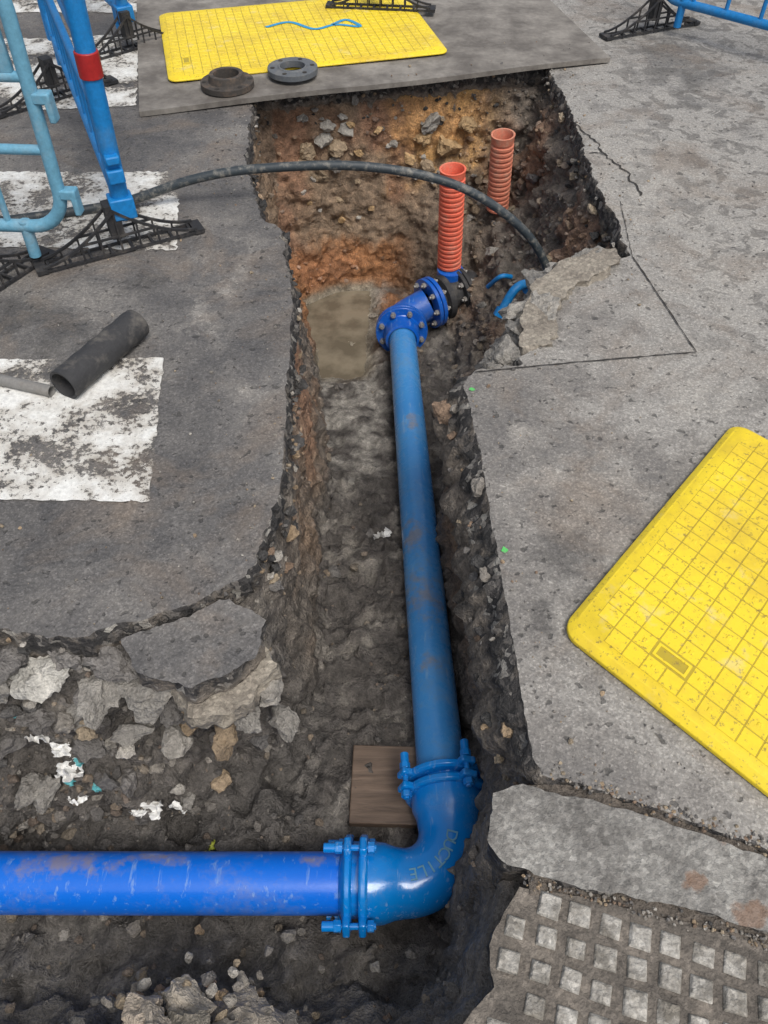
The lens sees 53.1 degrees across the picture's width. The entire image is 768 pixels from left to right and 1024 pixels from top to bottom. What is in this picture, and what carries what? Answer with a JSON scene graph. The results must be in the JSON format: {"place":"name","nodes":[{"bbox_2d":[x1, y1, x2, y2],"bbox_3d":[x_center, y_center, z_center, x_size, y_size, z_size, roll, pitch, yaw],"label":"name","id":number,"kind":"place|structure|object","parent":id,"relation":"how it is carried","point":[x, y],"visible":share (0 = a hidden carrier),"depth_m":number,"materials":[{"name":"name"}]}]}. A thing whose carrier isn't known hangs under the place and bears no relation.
{"place":"outdoors","nodes":[
{"label":"outdoors","id":0,"kind":"place"},
{"bbox_2d":[0,84,609,1023],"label":"excavated ground","id":1,"kind":"structure","parent":0,"point":[350,698],"depth_m":2.54,"materials":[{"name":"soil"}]},
{"bbox_2d":[24,734,52,743],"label":"crumpled litter","id":2,"kind":"object","parent":1,"relation":"on","point":[45,739],"visible":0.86,"depth_m":2.13,"materials":[{"name":"white paper"}]},
{"bbox_2d":[49,742,71,757],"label":"crumpled litter","id":3,"kind":"object","parent":1,"relation":"on","point":[61,750],"visible":1,"depth_m":2.14,"materials":[{"name":"white paper"}]},
{"bbox_2d":[63,778,75,785],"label":"crumpled litter","id":4,"kind":"object","parent":1,"relation":"on","point":[69,783],"visible":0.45,"depth_m":2.17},
{"bbox_2d":[56,757,83,781],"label":"crumpled litter","id":5,"kind":"object","parent":1,"relation":"on","point":[68,773],"visible":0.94,"depth_m":2.14,"materials":[{"name":"white paper"}]},
{"bbox_2d":[67,796,88,805],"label":"crumpled litter","id":6,"kind":"object","parent":1,"relation":"on","point":[80,800],"visible":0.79,"depth_m":2.18,"materials":[{"name":"white paper"}]},
{"bbox_2d":[74,758,83,766],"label":"crumpled litter","id":7,"kind":"object","parent":1,"relation":"on","point":[77,763],"visible":0.34,"depth_m":2.12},
{"bbox_2d":[92,783,100,791],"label":"crumpled litter","id":8,"kind":"object","parent":1,"relation":"on","point":[95,788],"visible":0.46,"depth_m":2.16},
{"bbox_2d":[130,809,146,817],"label":"crumpled litter","id":9,"kind":"object","parent":1,"relation":"on","point":[139,812],"visible":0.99,"depth_m":2.19,"materials":[{"name":"white paper"}]},
{"bbox_2d":[140,801,162,819],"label":"crumpled litter","id":10,"kind":"object","parent":1,"relation":"on","point":[155,808],"visible":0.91,"depth_m":2.20,"materials":[{"name":"white paper"}]},
{"bbox_2d":[169,800,185,813],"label":"crumpled litter","id":11,"kind":"object","parent":1,"relation":"on","point":[176,805],"visible":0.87,"depth_m":2.24,"materials":[{"name":"white paper"}]},
{"bbox_2d":[69,945,297,1023],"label":"rubble pile","id":12,"kind":"object","parent":1,"relation":"on","point":[186,999],"visible":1,"depth_m":1.68,"materials":[{"name":"stone"}]},
{"bbox_2d":[209,840,214,850],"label":"crumpled litter","id":13,"kind":"object","parent":1,"relation":"on","point":[211,846],"visible":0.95,"depth_m":2.22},
{"bbox_2d":[171,640,281,728],"bbox_3d":[-0.410,0.439,1.982,0.299,0.097,0.207,-17,52,-14],"label":"broken concrete slab","id":14,"kind":"object","parent":1,"relation":"on","point":[229,708],"depth_m":1.93,"materials":[{"name":"beige concrete"}]},
{"bbox_2d":[121,599,267,703],"bbox_3d":[-0.457,0.352,1.937,0.343,0.089,0.218,-23,54,-18],"label":"broken asphalt slab","id":15,"kind":"object","parent":14,"relation":"on","point":[203,654],"depth_m":1.90,"materials":[{"name":"grey asphalt"}]},
{"bbox_2d":[0,328,461,915],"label":"water main pipe","id":16,"kind":"object","parent":1,"relation":"on","point":[168,882],"visible":0.93,"depth_m":2.06,"materials":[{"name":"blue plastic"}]},
{"bbox_2d":[0,160,548,270],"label":"black water hose","id":17,"kind":"object","parent":1,"relation":"on","point":[521,228],"visible":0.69,"depth_m":3.15,"materials":[{"name":"plastic"}]},
{"bbox_2d":[0,70,614,1019],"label":"rubble stones","id":18,"kind":"object","parent":1,"relation":"on","point":[34,684],"visible":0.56,"depth_m":2.10,"materials":[{"name":"grey stone"}]},
{"bbox_2d":[306,291,370,379],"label":"muddy puddle","id":19,"kind":"object","parent":1,"relation":"on","point":[337,321],"visible":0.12,"depth_m":4.57,"materials":[{"name":"liquid"}]},
{"bbox_2d":[373,527,391,539],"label":"crumpled litter","id":20,"kind":"object","parent":1,"relation":"on","point":[387,532],"visible":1,"depth_m":3.19,"materials":[{"name":"white paper"}]},
{"bbox_2d":[349,745,416,827],"bbox_3d":[0.110,0.838,2.345,0.427,0.035,0.252,0,50,0],"label":"timber board","id":21,"kind":"object","parent":1,"relation":"on","point":[376,800],"visible":0.45,"depth_m":2.32,"materials":[{"name":"brown wood"}]},
{"bbox_2d":[321,739,482,937],"bbox_3d":[0.082,0.927,2.162,0.489,0.290,0.502,0,50,0],"label":"pipe elbow","id":22,"kind":"object","parent":1,"relation":"on","point":[381,883],"visible":0.91,"depth_m":2.04,"materials":[{"name":"blue metal"}]},
{"bbox_2d":[376,266,477,350],"bbox_3d":[0.243,-1.175,4.385,0.735,0.368,0.328,-37,59,-27],"label":"flanged bend","id":23,"kind":"object","parent":1,"relation":"on","point":[439,299],"visible":0.8,"depth_m":4.33,"materials":[{"name":"metal"}]},
{"bbox_2d":[437,162,465,271],"bbox_3d":[0.364,-1.585,4.192,0.140,0.602,0.166,37,59,27],"label":"corrugated duct","id":24,"kind":"object","parent":23,"relation":"on","point":[450,218],"visible":0.94,"depth_m":4.14,"materials":[{"name":"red plastic"}]},
{"bbox_2d":[486,128,515,213],"bbox_3d":[0.645,-1.884,4.263,0.130,0.441,0.163,28,55,22],"label":"corrugated duct","id":25,"kind":"object","parent":1,"relation":"on","point":[501,158],"visible":0.91,"depth_m":4.19,"materials":[{"name":"orange plastic"}]},
{"bbox_2d":[486,273,527,318],"bbox_3d":[0.687,-1.018,3.886,0.296,0.363,0.525,0,50,0],"label":"service pipe fitting","id":26,"kind":"object","parent":1,"relation":"on","point":[514,290],"visible":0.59,"depth_m":3.76,"materials":[{"name":"blue plastic"}]},
{"bbox_2d":[515,248,620,354],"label":"broken concrete slab","id":27,"kind":"structure","parent":1,"relation":"on","point":[536,327],"depth_m":2.83,"materials":[{"name":"grey concrete"}]},
{"bbox_2d":[0,0,767,854],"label":"road","id":28,"kind":"structure","parent":0,"point":[678,110],"depth_m":2.48,"materials":[{"name":"grey asphalt"}]},
{"bbox_2d":[0,374,55,396],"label":"grey pipe offcut","id":29,"kind":"object","parent":28,"relation":"on","point":[34,387],"visible":1,"depth_m":2.45,"materials":[{"name":"plastic"}]},
{"bbox_2d":[0,0,83,290],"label":"plastic barrier","id":30,"kind":"object","parent":28,"relation":"on","point":[35,99],"visible":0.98,"depth_m":2.58,"materials":[{"name":"blue plastic"}]},
{"bbox_2d":[0,33,137,109],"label":"road marking","id":31,"kind":"object","parent":28,"relation":"on","point":[118,96],"visible":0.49,"depth_m":4.13,"materials":[{"name":"paint"}]},
{"bbox_2d":[12,0,136,12],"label":"road marking","id":32,"kind":"object","parent":28,"relation":"on","point":[95,6],"visible":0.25,"depth_m":4.80,"materials":[{"name":"paint"}]},
{"bbox_2d":[0,357,163,501],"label":"road marking","id":33,"kind":"object","parent":28,"relation":"on","point":[11,400],"visible":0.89,"depth_m":2.35,"materials":[{"name":"paint"}]},
{"bbox_2d":[0,171,179,249],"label":"road marking","id":34,"kind":"object","parent":28,"relation":"on","point":[169,206],"visible":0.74,"depth_m":3.25,"materials":[{"name":"paint"}]},
{"bbox_2d":[50,310,148,398],"bbox_3d":[-0.927,-0.523,2.523,0.106,0.106,0.364,21,53,17],"label":"black pipe offcut","id":35,"kind":"object","parent":28,"relation":"on","point":[85,366],"visible":1,"depth_m":2.47,"materials":[{"name":"plastic"}]},
{"bbox_2d":[0,0,204,275],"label":"plastic barrier","id":36,"kind":"object","parent":28,"relation":"on","point":[79,63],"visible":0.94,"depth_m":2.92,"materials":[{"name":"blue plastic"}]},
{"bbox_2d":[95,0,163,59],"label":"plastic barrier","id":37,"kind":"object","parent":28,"relation":"on","point":[123,14],"visible":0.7,"depth_m":4.25,"materials":[{"name":"black plastic"}]},
{"bbox_2d":[137,0,609,116],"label":"trench cover plate","id":38,"kind":"object","parent":28,"relation":"on","point":[462,30],"visible":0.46,"depth_m":4.20,"materials":[{"name":"grey metal"}]},
{"bbox_2d":[200,66,253,96],"bbox_3d":[-0.800,-2.201,3.910,0.270,0.063,0.270,0,50,0],"label":"pipe flange","id":39,"kind":"object","parent":38,"relation":"on","point":[227,81],"visible":1,"depth_m":3.87,"materials":[{"name":"metal"}]},
{"bbox_2d":[159,0,446,81],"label":"yellow trench board","id":40,"kind":"object","parent":38,"relation":"on","point":[199,44],"visible":0.97,"depth_m":4.33,"materials":[{"name":"plastic"}]},
{"bbox_2d":[267,57,317,81],"bbox_3d":[-0.475,-2.303,3.991,0.260,0.034,0.260,0,50,0],"label":"pipe flange","id":41,"kind":"object","parent":40,"relation":"on","point":[278,72],"visible":1,"depth_m":3.96,"materials":[{"name":"grey metal"}]},
{"bbox_2d":[265,19,361,29],"bbox_3d":[-0.409,-2.817,4.441,0.558,0.001,0.155,-5,50,-4],"label":"piece of blue rope","id":42,"kind":"object","parent":40,"relation":"on","point":[338,21],"visible":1,"depth_m":4.45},
{"bbox_2d":[325,0,435,12],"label":"plastic barrier","id":43,"kind":"object","parent":40,"relation":"on","point":[430,8],"visible":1,"depth_m":4.61,"materials":[{"name":"plastic"}]},
{"bbox_2d":[0,38,767,950],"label":"loose grit","id":44,"kind":"object","parent":28,"relation":"on","point":[676,820],"visible":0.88,"depth_m":1.62,"materials":[{"name":"gravel"}]},
{"bbox_2d":[475,256,696,371],"bbox_3d":[0.805,-0.603,2.654,0.479,0.001,0.964,36,59,26],"label":"saw cut","id":45,"kind":"object","parent":28,"relation":"on","point":[612,358],"visible":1,"depth_m":2.59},
{"bbox_2d":[574,123,642,194],"bbox_3d":[1.032,-1.626,3.513,0.047,0.001,0.721,-11,51,-9],"label":"road crack","id":46,"kind":"object","parent":28,"relation":"on","point":[641,193],"visible":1,"depth_m":3.47,"materials":[{"name":"black asphalt"}]},
{"bbox_2d":[463,887,767,1023],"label":"tactile paving","id":47,"kind":"structure","parent":28,"relation":"on","point":[557,958],"depth_m":1.44,"materials":[{"name":"concrete"}]},
{"bbox_2d":[485,784,767,933],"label":"kerb stone","id":48,"kind":"object","parent":28,"relation":"on","point":[589,845],"visible":0.84,"depth_m":1.56,"materials":[{"name":"stone"}]},
{"bbox_2d":[620,201,632,255],"bbox_3d":[0.983,-1.156,3.119,0.006,0.001,0.422,4,50,3],"label":"saw cut","id":49,"kind":"object","parent":28,"relation":"on","point":[626,228],"visible":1,"depth_m":3.12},
{"bbox_2d":[527,785,767,943],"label":"joint dirt","id":50,"kind":"structure","parent":28,"relation":"on","point":[666,910],"depth_m":1.53,"materials":[{"name":"soil"}]},
{"bbox_2d":[567,427,767,796],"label":"yellow trench board","id":51,"kind":"object","parent":28,"relation":"on","point":[668,619],"visible":1,"depth_m":1.90,"materials":[{"name":"plastic"}]},
{"bbox_2d":[599,0,767,40],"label":"plastic barrier","id":52,"kind":"object","parent":28,"relation":"on","point":[653,13],"visible":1,"depth_m":4.41,"materials":[{"name":"blue plastic"}]}
]}

